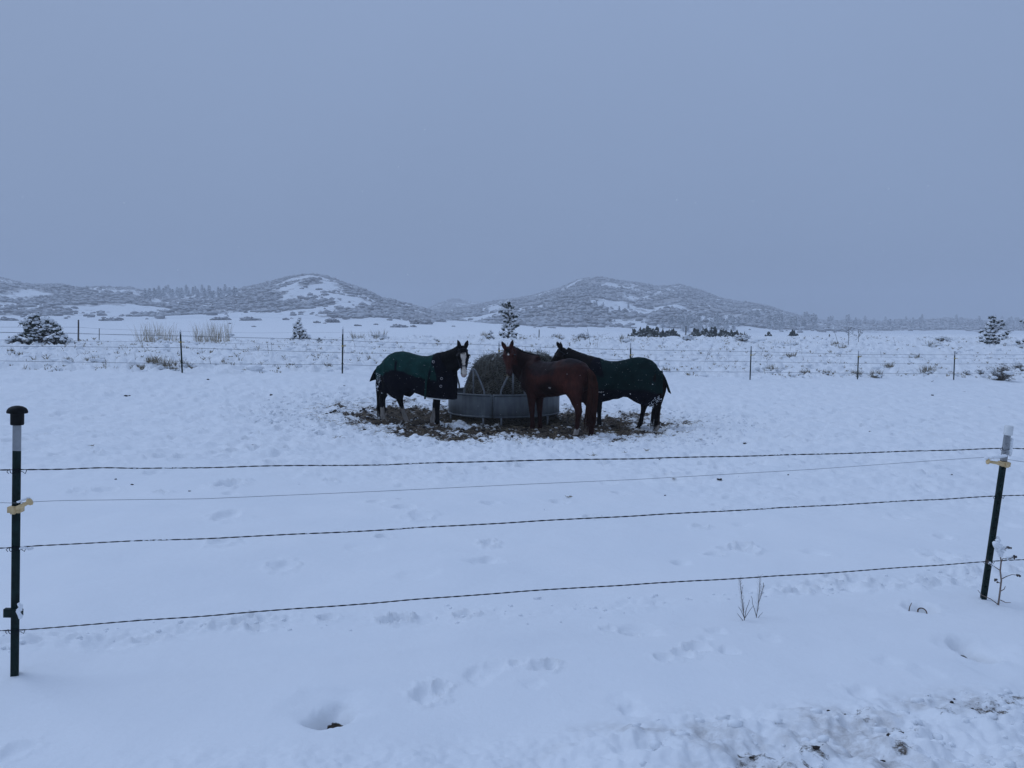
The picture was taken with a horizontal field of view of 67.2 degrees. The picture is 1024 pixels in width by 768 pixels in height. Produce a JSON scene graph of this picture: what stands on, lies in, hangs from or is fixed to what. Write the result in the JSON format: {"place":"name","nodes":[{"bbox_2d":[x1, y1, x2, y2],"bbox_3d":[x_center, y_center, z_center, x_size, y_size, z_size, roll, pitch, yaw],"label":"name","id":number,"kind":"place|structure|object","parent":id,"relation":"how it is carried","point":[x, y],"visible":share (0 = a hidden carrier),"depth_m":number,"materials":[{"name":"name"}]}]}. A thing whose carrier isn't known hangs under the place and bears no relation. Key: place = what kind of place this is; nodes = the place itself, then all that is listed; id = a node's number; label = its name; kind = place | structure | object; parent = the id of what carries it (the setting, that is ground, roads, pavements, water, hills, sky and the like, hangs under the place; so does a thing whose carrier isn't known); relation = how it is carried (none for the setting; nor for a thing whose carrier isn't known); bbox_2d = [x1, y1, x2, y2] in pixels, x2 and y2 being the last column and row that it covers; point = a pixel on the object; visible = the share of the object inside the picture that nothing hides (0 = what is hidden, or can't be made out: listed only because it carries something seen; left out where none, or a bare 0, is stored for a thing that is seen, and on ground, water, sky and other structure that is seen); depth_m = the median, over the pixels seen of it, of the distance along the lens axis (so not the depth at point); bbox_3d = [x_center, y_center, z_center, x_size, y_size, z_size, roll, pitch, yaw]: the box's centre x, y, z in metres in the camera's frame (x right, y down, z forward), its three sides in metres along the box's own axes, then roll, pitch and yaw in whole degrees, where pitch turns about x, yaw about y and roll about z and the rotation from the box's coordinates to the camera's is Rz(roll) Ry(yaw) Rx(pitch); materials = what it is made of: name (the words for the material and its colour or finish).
{"place":"outdoors","nodes":[
{"label":"outdoors","id":0,"kind":"place"},
{"bbox_2d":[0,275,424,320],"bbox_3d":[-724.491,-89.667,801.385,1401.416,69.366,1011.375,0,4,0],"label":"hill","id":1,"kind":"structure","parent":0,"point":[114,310],"depth_m":395.01,"materials":[{"name":"white snow"}]},
{"bbox_2d":[147,288,152,296],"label":"pine tree","id":2,"kind":"object","parent":1,"relation":"on","point":[149,292],"visible":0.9,"depth_m":600.51,"materials":[{"name":"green plant"}]},
{"bbox_2d":[152,288,157,296],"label":"pine tree","id":3,"kind":"object","parent":1,"relation":"on","point":[154,293],"visible":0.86,"depth_m":614.49,"materials":[{"name":"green plant"}]},
{"bbox_2d":[160,288,166,296],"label":"pine tree","id":4,"kind":"object","parent":1,"relation":"on","point":[163,292],"visible":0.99,"depth_m":669.86,"materials":[{"name":"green plant"}]},
{"bbox_2d":[169,289,174,297],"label":"pine tree","id":5,"kind":"object","parent":1,"relation":"on","point":[172,293],"visible":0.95,"depth_m":670.47,"materials":[{"name":"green plant"}]},
{"bbox_2d":[219,288,224,296],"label":"pine tree","id":6,"kind":"object","parent":1,"relation":"on","point":[221,292],"visible":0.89,"depth_m":662.38,"materials":[{"name":"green plant"}]},
{"bbox_2d":[222,284,228,293],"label":"pine tree","id":7,"kind":"object","parent":1,"relation":"on","point":[225,291],"visible":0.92,"depth_m":699.16,"materials":[{"name":"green plant"}]},
{"bbox_2d":[430,299,478,310],"bbox_3d":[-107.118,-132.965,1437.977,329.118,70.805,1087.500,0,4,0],"label":"hill","id":8,"kind":"structure","parent":0,"point":[456,302],"depth_m":1441.61,"materials":[{"name":"white snow"}]},
{"bbox_2d":[7,129,1008,581],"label":"falling snow","id":9,"kind":"structure","parent":0,"point":[273,355],"depth_m":6.37,"materials":[{"name":"white snow"}]},
{"bbox_2d":[0,318,1023,767],"bbox_3d":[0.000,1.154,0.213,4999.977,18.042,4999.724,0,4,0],"label":"snow ground","id":10,"kind":"structure","parent":0,"point":[492,680],"depth_m":5.45,"materials":[{"name":"white snow"}]},
{"bbox_2d":[0,317,18,320],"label":"bush","id":11,"kind":"object","parent":10,"relation":"on","point":[7,319],"visible":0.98,"depth_m":298.89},
{"bbox_2d":[3,406,33,676],"bbox_3d":[-2.207,0.746,3.462,0.168,1.304,0.084,1,4,8],"label":"fence post","id":12,"kind":"object","parent":10,"relation":"on","point":[15,509],"visible":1,"depth_m":3.45,"materials":[{"name":"black metal"}]},
{"bbox_2d":[0,457,1021,502],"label":"electric wire","id":13,"kind":"object","parent":12,"relation":"attached to","point":[481,486],"visible":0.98,"depth_m":3.93,"materials":[{"name":"metal"}]},
{"bbox_2d":[0,448,1023,470],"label":"twisted wire","id":14,"kind":"object","parent":12,"relation":"attached to","point":[491,461],"visible":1,"depth_m":3.96,"materials":[{"name":"grey metal"}]},
{"bbox_2d":[131,449,961,540],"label":"wire fence","id":15,"kind":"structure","parent":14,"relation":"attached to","point":[418,463],"depth_m":3.87,"materials":[{"name":"grey metal"}]},
{"bbox_2d":[0,495,1023,548],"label":"twisted wire","id":16,"kind":"object","parent":12,"relation":"attached to","point":[499,523],"visible":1,"depth_m":3.99,"materials":[{"name":"grey metal"}]},
{"bbox_2d":[4,312,74,344],"bbox_3d":[-20.234,-2.247,32.856,2.987,1.654,0.928,0,4,0],"label":"bush","id":17,"kind":"object","parent":10,"relation":"on","point":[48,326],"visible":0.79,"depth_m":32.80,"materials":[{"name":"green plant"}]},
{"bbox_2d":[84,355,104,363],"bbox_3d":[-12.700,-0.749,23.352,0.807,0.367,0.443,0,4,0],"label":"grass clump","id":18,"kind":"object","parent":10,"relation":"on","point":[96,359],"visible":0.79,"depth_m":23.24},
{"bbox_2d":[98,317,123,320],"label":"bush","id":19,"kind":"object","parent":10,"relation":"on","point":[113,319],"visible":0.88,"depth_m":306.65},
{"bbox_2d":[132,363,145,369],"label":"grass clump","id":20,"kind":"object","parent":10,"relation":"on","point":[140,367],"visible":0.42,"depth_m":22.25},
{"bbox_2d":[144,355,160,363],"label":"grass clump","id":21,"kind":"object","parent":10,"relation":"on","point":[148,361],"visible":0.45,"depth_m":23.19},
{"bbox_2d":[131,321,179,342],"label":"reed clump","id":22,"kind":"object","parent":10,"relation":"on","point":[159,338],"visible":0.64,"depth_m":40.73,"materials":[{"name":"grey plant"}]},
{"bbox_2d":[148,354,176,369],"bbox_3d":[-9.986,-0.629,22.047,0.887,0.570,0.685,0,4,0],"label":"grass clump","id":23,"kind":"object","parent":10,"relation":"on","point":[164,366],"visible":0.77,"depth_m":21.95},
{"bbox_2d":[179,329,182,372],"bbox_3d":[-9.161,-0.815,21.415,0.134,1.432,0.082,0,4,0],"label":"fence post","id":24,"kind":"object","parent":10,"relation":"on","point":[180,342],"visible":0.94,"depth_m":21.41,"materials":[{"name":"grey metal"}]},
{"bbox_2d":[178,359,196,368],"bbox_3d":[-9.542,-0.584,22.701,0.626,0.363,0.394,0,4,0],"label":"grass clump","id":25,"kind":"object","parent":10,"relation":"on","point":[191,365],"visible":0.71,"depth_m":22.61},
{"bbox_2d":[187,320,233,342],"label":"reed clump","id":26,"kind":"object","parent":10,"relation":"on","point":[227,335],"visible":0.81,"depth_m":40.81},
{"bbox_2d":[82,327,338,332],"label":"fence wire","id":27,"kind":"object","parent":10,"relation":"on","point":[235,332],"visible":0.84,"depth_m":75.62,"materials":[{"name":"grey metal"}]},
{"bbox_2d":[210,316,231,319],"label":"bush","id":28,"kind":"object","parent":10,"relation":"on","point":[221,318],"visible":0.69,"depth_m":302.39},
{"bbox_2d":[214,357,231,364],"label":"grass clump","id":29,"kind":"object","parent":10,"relation":"on","point":[222,360],"visible":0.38,"depth_m":24.04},
{"bbox_2d":[239,316,261,320],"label":"bush","id":30,"kind":"object","parent":10,"relation":"on","point":[247,318],"visible":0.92,"depth_m":292.63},
{"bbox_2d":[290,317,311,339],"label":"pine tree","id":31,"kind":"object","parent":10,"relation":"on","point":[300,333],"visible":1,"depth_m":43.84,"materials":[{"name":"green plant"}]},
{"bbox_2d":[325,318,340,322],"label":"bush","id":32,"kind":"object","parent":10,"relation":"on","point":[330,320],"visible":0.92,"depth_m":259.07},
{"bbox_2d":[341,326,344,372],"bbox_3d":[-5.010,-0.905,22.922,0.156,1.622,0.082,0,4,0],"label":"fence post","id":33,"kind":"object","parent":10,"relation":"on","point":[342,345],"visible":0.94,"depth_m":22.90,"materials":[{"name":"grey metal"}]},
{"bbox_2d":[349,332,362,339],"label":"grass clump","id":34,"kind":"object","parent":10,"relation":"on","point":[354,336],"visible":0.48,"depth_m":44.34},
{"bbox_2d":[368,330,389,338],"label":"grass clump","id":35,"kind":"object","parent":10,"relation":"on","point":[380,336],"visible":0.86,"depth_m":44.22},
{"bbox_2d":[390,324,408,327],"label":"bush","id":36,"kind":"object","parent":10,"relation":"on","point":[399,325],"visible":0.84,"depth_m":180.34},
{"bbox_2d":[370,340,469,426],"bbox_3d":[-1.830,-0.010,15.884,2.385,1.815,0.725,2,4,24],"label":"horse","id":37,"kind":"object","parent":10,"relation":"on","point":[398,376],"visible":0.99,"depth_m":15.63},
{"bbox_2d":[409,318,433,323],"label":"bush","id":38,"kind":"object","parent":10,"relation":"on","point":[422,321],"visible":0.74,"depth_m":252.50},
{"bbox_2d":[488,330,494,339],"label":"pine tree","id":39,"kind":"object","parent":10,"relation":"on","point":[492,336],"visible":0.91,"depth_m":41.86,"materials":[{"name":"green plant"}]},
{"bbox_2d":[0,569,1001,651],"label":"snow crumbs","id":40,"kind":"object","parent":10,"relation":"on","point":[22,641],"visible":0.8,"depth_m":4.33,"materials":[{"name":"white snow"}]},
{"bbox_2d":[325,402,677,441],"bbox_3d":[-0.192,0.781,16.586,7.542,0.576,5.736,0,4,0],"label":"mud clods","id":41,"kind":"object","parent":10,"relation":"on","point":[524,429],"visible":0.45,"depth_m":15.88,"materials":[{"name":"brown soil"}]},
{"bbox_2d":[301,397,702,443],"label":"hay litter","id":42,"kind":"object","parent":10,"relation":"on","point":[563,420],"visible":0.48,"depth_m":15.61,"materials":[{"name":"plant"}]},
{"bbox_2d":[448,368,559,426],"bbox_3d":[-0.183,0.254,17.310,2.524,1.317,2.523,0,4,0],"label":"hay feeder","id":43,"kind":"object","parent":10,"relation":"on","point":[463,404],"visible":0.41,"depth_m":16.17,"materials":[{"name":"grey metal"}]},
{"bbox_2d":[463,349,555,425],"bbox_3d":[-0.028,0.002,17.260,2.321,1.677,2.097,0,4,0],"label":"hay bale","id":44,"kind":"object","parent":43,"relation":"in","point":[490,367],"visible":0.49,"depth_m":16.51},
{"bbox_2d":[244,391,765,449],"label":"snow clods","id":45,"kind":"object","parent":10,"relation":"on","point":[500,435],"visible":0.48,"depth_m":14.99,"materials":[{"name":"white snow"}]},
{"bbox_2d":[439,410,571,427],"bbox_3d":[-0.169,0.779,17.317,3.173,0.494,3.102,0,4,0],"label":"trodden hay","id":46,"kind":"object","parent":10,"relation":"on","point":[466,419],"visible":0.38,"depth_m":16.42},
{"bbox_2d":[498,300,519,338],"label":"pine tree","id":47,"kind":"object","parent":10,"relation":"on","point":[514,326],"visible":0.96,"depth_m":42.81,"materials":[{"name":"green plant"}]},
{"bbox_2d":[0,273,1023,333],"bbox_3d":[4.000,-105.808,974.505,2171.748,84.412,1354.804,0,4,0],"label":"hillside scrub","id":48,"kind":"object","parent":10,"relation":"on","point":[362,310],"visible":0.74,"depth_m":489.63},
{"bbox_2d":[0,334,1023,378],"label":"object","id":49,"kind":"structure","parent":10,"relation":"on","point":[253,367],"depth_m":33.30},
{"bbox_2d":[322,398,707,442],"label":"snow clods","id":50,"kind":"object","parent":10,"relation":"on","point":[537,432],"visible":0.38,"depth_m":15.42,"materials":[{"name":"white snow"}]},
{"bbox_2d":[501,340,598,436],"bbox_3d":[0.790,0.079,15.073,2.034,1.883,0.750,2,4,24],"label":"horse","id":51,"kind":"object","parent":10,"relation":"on","point":[575,381],"visible":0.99,"depth_m":14.80},
{"bbox_2d":[552,333,563,339],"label":"grass clump","id":52,"kind":"object","parent":10,"relation":"on","point":[559,336],"visible":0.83,"depth_m":44.38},
{"bbox_2d":[574,333,591,338],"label":"snowy shrub","id":53,"kind":"object","parent":10,"relation":"on","point":[583,335],"visible":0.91,"depth_m":46.80,"materials":[{"name":"white snow"}]},
{"bbox_2d":[550,342,670,430],"bbox_3d":[2.024,0.040,16.334,2.645,1.867,0.689,1,4,9],"label":"horse","id":54,"kind":"object","parent":10,"relation":"on","point":[634,379],"visible":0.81,"depth_m":15.99},
{"bbox_2d":[619,335,634,342],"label":"grass clump","id":55,"kind":"object","parent":10,"relation":"on","point":[625,340],"visible":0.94,"depth_m":44.24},
{"bbox_2d":[628,329,641,336],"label":"juniper","id":56,"kind":"object","parent":10,"relation":"on","point":[634,333],"visible":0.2,"depth_m":87.51,"materials":[{"name":"green plant"}]},
{"bbox_2d":[641,326,657,336],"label":"juniper","id":57,"kind":"object","parent":10,"relation":"on","point":[648,332],"visible":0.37,"depth_m":92.43,"materials":[{"name":"green plant"}]},
{"bbox_2d":[655,326,663,336],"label":"juniper","id":58,"kind":"object","parent":10,"relation":"on","point":[656,329],"visible":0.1,"depth_m":106.43,"materials":[{"name":"green plant"}]},
{"bbox_2d":[659,329,670,336],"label":"juniper","id":59,"kind":"object","parent":10,"relation":"on","point":[663,333],"visible":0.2,"depth_m":97.38,"materials":[{"name":"green plant"}]},
{"bbox_2d":[668,329,679,336],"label":"juniper","id":60,"kind":"object","parent":10,"relation":"on","point":[673,332],"visible":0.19,"depth_m":88.62,"materials":[{"name":"green plant"}]},
{"bbox_2d":[678,334,695,339],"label":"snowy shrub","id":61,"kind":"object","parent":10,"relation":"on","point":[688,337],"visible":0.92,"depth_m":47.74,"materials":[{"name":"white snow"}]},
{"bbox_2d":[689,328,698,335],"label":"juniper","id":62,"kind":"object","parent":10,"relation":"on","point":[694,331],"visible":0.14,"depth_m":102.74,"materials":[{"name":"green plant"}]},
{"bbox_2d":[695,328,710,336],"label":"juniper","id":63,"kind":"object","parent":10,"relation":"on","point":[704,332],"visible":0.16,"depth_m":93.26,"materials":[{"name":"green plant"}]},
{"bbox_2d":[708,326,716,336],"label":"juniper","id":64,"kind":"object","parent":10,"relation":"on","point":[713,330],"visible":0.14,"depth_m":107.46,"materials":[{"name":"green plant"}]},
{"bbox_2d":[712,328,723,336],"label":"juniper","id":65,"kind":"object","parent":10,"relation":"on","point":[719,334],"visible":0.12,"depth_m":98.70,"materials":[{"name":"green plant"}]},
{"bbox_2d":[722,330,734,336],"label":"juniper","id":66,"kind":"object","parent":10,"relation":"on","point":[727,333],"visible":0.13,"depth_m":89.55,"materials":[{"name":"green plant"}]},
{"bbox_2d":[734,333,750,340],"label":"snowy shrub","id":67,"kind":"object","parent":10,"relation":"on","point":[738,337],"visible":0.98,"depth_m":47.75,"materials":[{"name":"white snow"}]},
{"bbox_2d":[737,577,750,619],"bbox_3d":[1.288,1.238,4.305,0.066,0.306,0.097,-2,5,-31],"label":"dry weed","id":68,"kind":"object","parent":10,"relation":"on","point":[742,606],"visible":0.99,"depth_m":4.31,"materials":[{"name":"brown plant"}]},
{"bbox_2d":[749,346,751,379],"bbox_3d":[8.704,-0.657,27.968,0.145,1.433,0.082,0,4,0],"label":"fence post","id":69,"kind":"object","parent":10,"relation":"on","point":[750,363],"visible":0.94,"depth_m":27.96,"materials":[{"name":"grey metal"}]},
{"bbox_2d":[6,332,889,354],"bbox_3d":[10.883,-1.446,28.710,65.955,1.527,0.029,-1,4,-20],"label":"fence wire","id":70,"kind":"object","parent":69,"relation":"attached to","point":[441,343],"visible":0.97,"depth_m":23.83,"materials":[{"name":"grey metal"}]},
{"bbox_2d":[18,346,1023,363],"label":"fence wire","id":71,"kind":"object","parent":69,"relation":"attached to","point":[470,354],"visible":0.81,"depth_m":22.83,"materials":[{"name":"grey metal"}]},
{"bbox_2d":[43,340,1023,358],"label":"electric wire","id":72,"kind":"object","parent":69,"relation":"attached to","point":[554,352],"visible":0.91,"depth_m":24.46,"materials":[{"name":"grey metal"}]},
{"bbox_2d":[752,575,763,617],"bbox_3d":[1.389,1.235,4.369,0.078,0.310,0.077,0,4,0],"label":"dry weed","id":73,"kind":"object","parent":10,"relation":"on","point":[758,599],"visible":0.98,"depth_m":4.36,"materials":[{"name":"brown plant"}]},
{"bbox_2d":[762,364,781,371],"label":"grass clump","id":74,"kind":"object","parent":10,"relation":"on","point":[776,369],"visible":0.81,"depth_m":31.31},
{"bbox_2d":[772,340,800,345],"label":"grass clump","id":75,"kind":"object","parent":10,"relation":"on","point":[790,343],"visible":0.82,"depth_m":44.22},
{"bbox_2d":[786,350,798,357],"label":"grass clump","id":76,"kind":"object","parent":10,"relation":"on","point":[788,356],"visible":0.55,"depth_m":37.70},
{"bbox_2d":[788,330,798,335],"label":"juniper","id":77,"kind":"object","parent":10,"relation":"on","point":[792,333],"visible":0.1,"depth_m":99.46,"materials":[{"name":"green plant"}]},
{"bbox_2d":[632,689,1023,767],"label":"slush crumbs","id":78,"kind":"object","parent":10,"relation":"on","point":[657,744],"visible":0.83,"depth_m":2.92,"materials":[{"name":"white snow"}]},
{"bbox_2d":[842,327,854,344],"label":"tufted weed","id":79,"kind":"object","parent":10,"relation":"on","point":[848,333],"visible":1,"depth_m":45.90,"materials":[{"name":"plant"}]},
{"bbox_2d":[851,369,863,375],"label":"grass clump","id":80,"kind":"object","parent":10,"relation":"on","point":[859,373],"visible":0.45,"depth_m":30.95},
{"bbox_2d":[857,349,860,378],"bbox_3d":[13.377,-0.672,29.682,0.139,1.386,0.082,0,4,0],"label":"fence post","id":81,"kind":"object","parent":10,"relation":"on","point":[858,364],"visible":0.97,"depth_m":29.68,"materials":[{"name":"grey metal"}]},
{"bbox_2d":[28,361,1016,373],"bbox_3d":[10.888,-0.513,28.772,66.090,1.720,0.021,-1,4,-20],"label":"fence wire","id":82,"kind":"object","parent":81,"relation":"attached to","point":[471,367],"visible":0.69,"depth_m":22.82,"materials":[{"name":"grey metal"}]},
{"bbox_2d":[749,698,973,761],"bbox_3d":[1.908,1.357,2.930,2.194,0.243,0.933,0,4,0],"label":"road grit","id":83,"kind":"object","parent":10,"relation":"on","point":[818,747],"visible":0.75,"depth_m":2.71,"materials":[{"name":"black gravel"}]},
{"bbox_2d":[870,369,884,377],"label":"grass clump","id":84,"kind":"object","parent":10,"relation":"on","point":[876,375],"visible":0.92,"depth_m":30.59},
{"bbox_2d":[884,362,894,368],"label":"grass clump","id":85,"kind":"object","parent":10,"relation":"on","point":[889,366],"visible":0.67,"depth_m":34.35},
{"bbox_2d":[908,603,926,613],"bbox_3d":[2.442,1.363,4.624,0.102,0.095,0.063,-2,4,-21],"label":"buried can","id":86,"kind":"object","parent":10,"relation":"on","point":[921,610],"visible":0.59,"depth_m":4.63,"materials":[{"name":"metal"}]},
{"bbox_2d":[917,363,934,374],"bbox_3d":[17.809,-0.644,33.125,0.892,0.572,0.721,3,5,34],"label":"grass clump","id":87,"kind":"object","parent":10,"relation":"on","point":[929,371],"visible":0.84,"depth_m":33.00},
{"bbox_2d":[924,340,942,346],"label":"grass clump","id":88,"kind":"object","parent":10,"relation":"on","point":[928,343],"visible":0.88,"depth_m":44.33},
{"bbox_2d":[932,336,953,341],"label":"snowy shrub","id":89,"kind":"object","parent":10,"relation":"on","point":[943,339],"visible":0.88,"depth_m":47.76,"materials":[{"name":"white snow"}]},
{"bbox_2d":[953,351,957,379],"bbox_3d":[18.078,-0.662,31.407,0.134,1.347,0.082,0,4,0],"label":"fence post","id":90,"kind":"object","parent":10,"relation":"on","point":[954,365],"visible":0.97,"depth_m":31.40,"materials":[{"name":"grey metal"}]},
{"bbox_2d":[978,316,1010,343],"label":"pine tree","id":91,"kind":"object","parent":10,"relation":"on","point":[989,327],"visible":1,"depth_m":45.80,"materials":[{"name":"green plant"}]},
{"bbox_2d":[980,425,1013,599],"bbox_3d":[2.953,0.864,4.704,0.149,1.232,0.162,2,5,32],"label":"fence post","id":92,"kind":"object","parent":10,"relation":"on","point":[1006,450],"visible":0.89,"depth_m":4.71,"materials":[{"name":"black metal"}]},
{"bbox_2d":[0,559,1023,630],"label":"twisted wire","id":93,"kind":"object","parent":92,"relation":"attached to","point":[477,595],"visible":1,"depth_m":3.97,"materials":[{"name":"grey metal"}]},
{"bbox_2d":[980,363,1016,380],"bbox_3d":[20.517,-0.526,32.351,1.375,0.832,1.014,1,4,19],"label":"snowy shrub","id":94,"kind":"object","parent":10,"relation":"on","point":[1002,374],"visible":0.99,"depth_m":32.24,"materials":[{"name":"white snow"}]},
{"bbox_2d":[979,539,1020,604],"bbox_3d":[2.965,1.179,4.693,0.261,0.479,0.051,0,4,0],"label":"bare sapling","id":95,"kind":"object","parent":10,"relation":"on","point":[997,546],"visible":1,"depth_m":4.69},
{"bbox_2d":[1009,362,1023,370],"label":"snowy shrub","id":96,"kind":"object","parent":10,"relation":"on","point":[1021,367],"visible":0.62,"depth_m":35.60,"materials":[{"name":"white snow"}]},
{"bbox_2d":[1015,319,1023,343],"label":"pine tree","id":97,"kind":"object","parent":10,"relation":"on","point":[1018,341],"visible":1,"depth_m":45.89,"materials":[{"name":"green plant"}]},
{"bbox_2d":[0,0,1023,322],"label":"sky","id":98,"kind":"structure","parent":0,"point":[142,142],"materials":[{"name":"grey"}]},
{"bbox_2d":[2,334,1023,378],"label":"dry grass","id":99,"kind":"structure","parent":0,"point":[937,364],"depth_m":33.66,"materials":[{"name":"brown plant"}]},
{"bbox_2d":[444,278,844,332],"bbox_3d":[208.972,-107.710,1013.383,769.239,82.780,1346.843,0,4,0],"label":"hill","id":100,"kind":"structure","parent":0,"point":[615,305],"depth_m":498.62,"materials":[{"name":"white snow"}]},
{"bbox_2d":[736,316,739,324],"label":"pine tree","id":101,"kind":"object","parent":100,"relation":"on","point":[738,321],"visible":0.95,"depth_m":449.17,"materials":[{"name":"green plant"}]},
{"bbox_2d":[802,319,808,326],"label":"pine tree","id":102,"kind":"object","parent":100,"relation":"on","point":[804,322],"visible":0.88,"depth_m":494.90,"materials":[{"name":"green plant"}]},
{"bbox_2d":[836,318,1023,333],"bbox_3d":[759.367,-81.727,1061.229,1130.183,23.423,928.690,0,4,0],"label":"hill","id":103,"kind":"structure","parent":0,"point":[930,331],"depth_m":610.41,"materials":[{"name":"white snow"}]}
]}

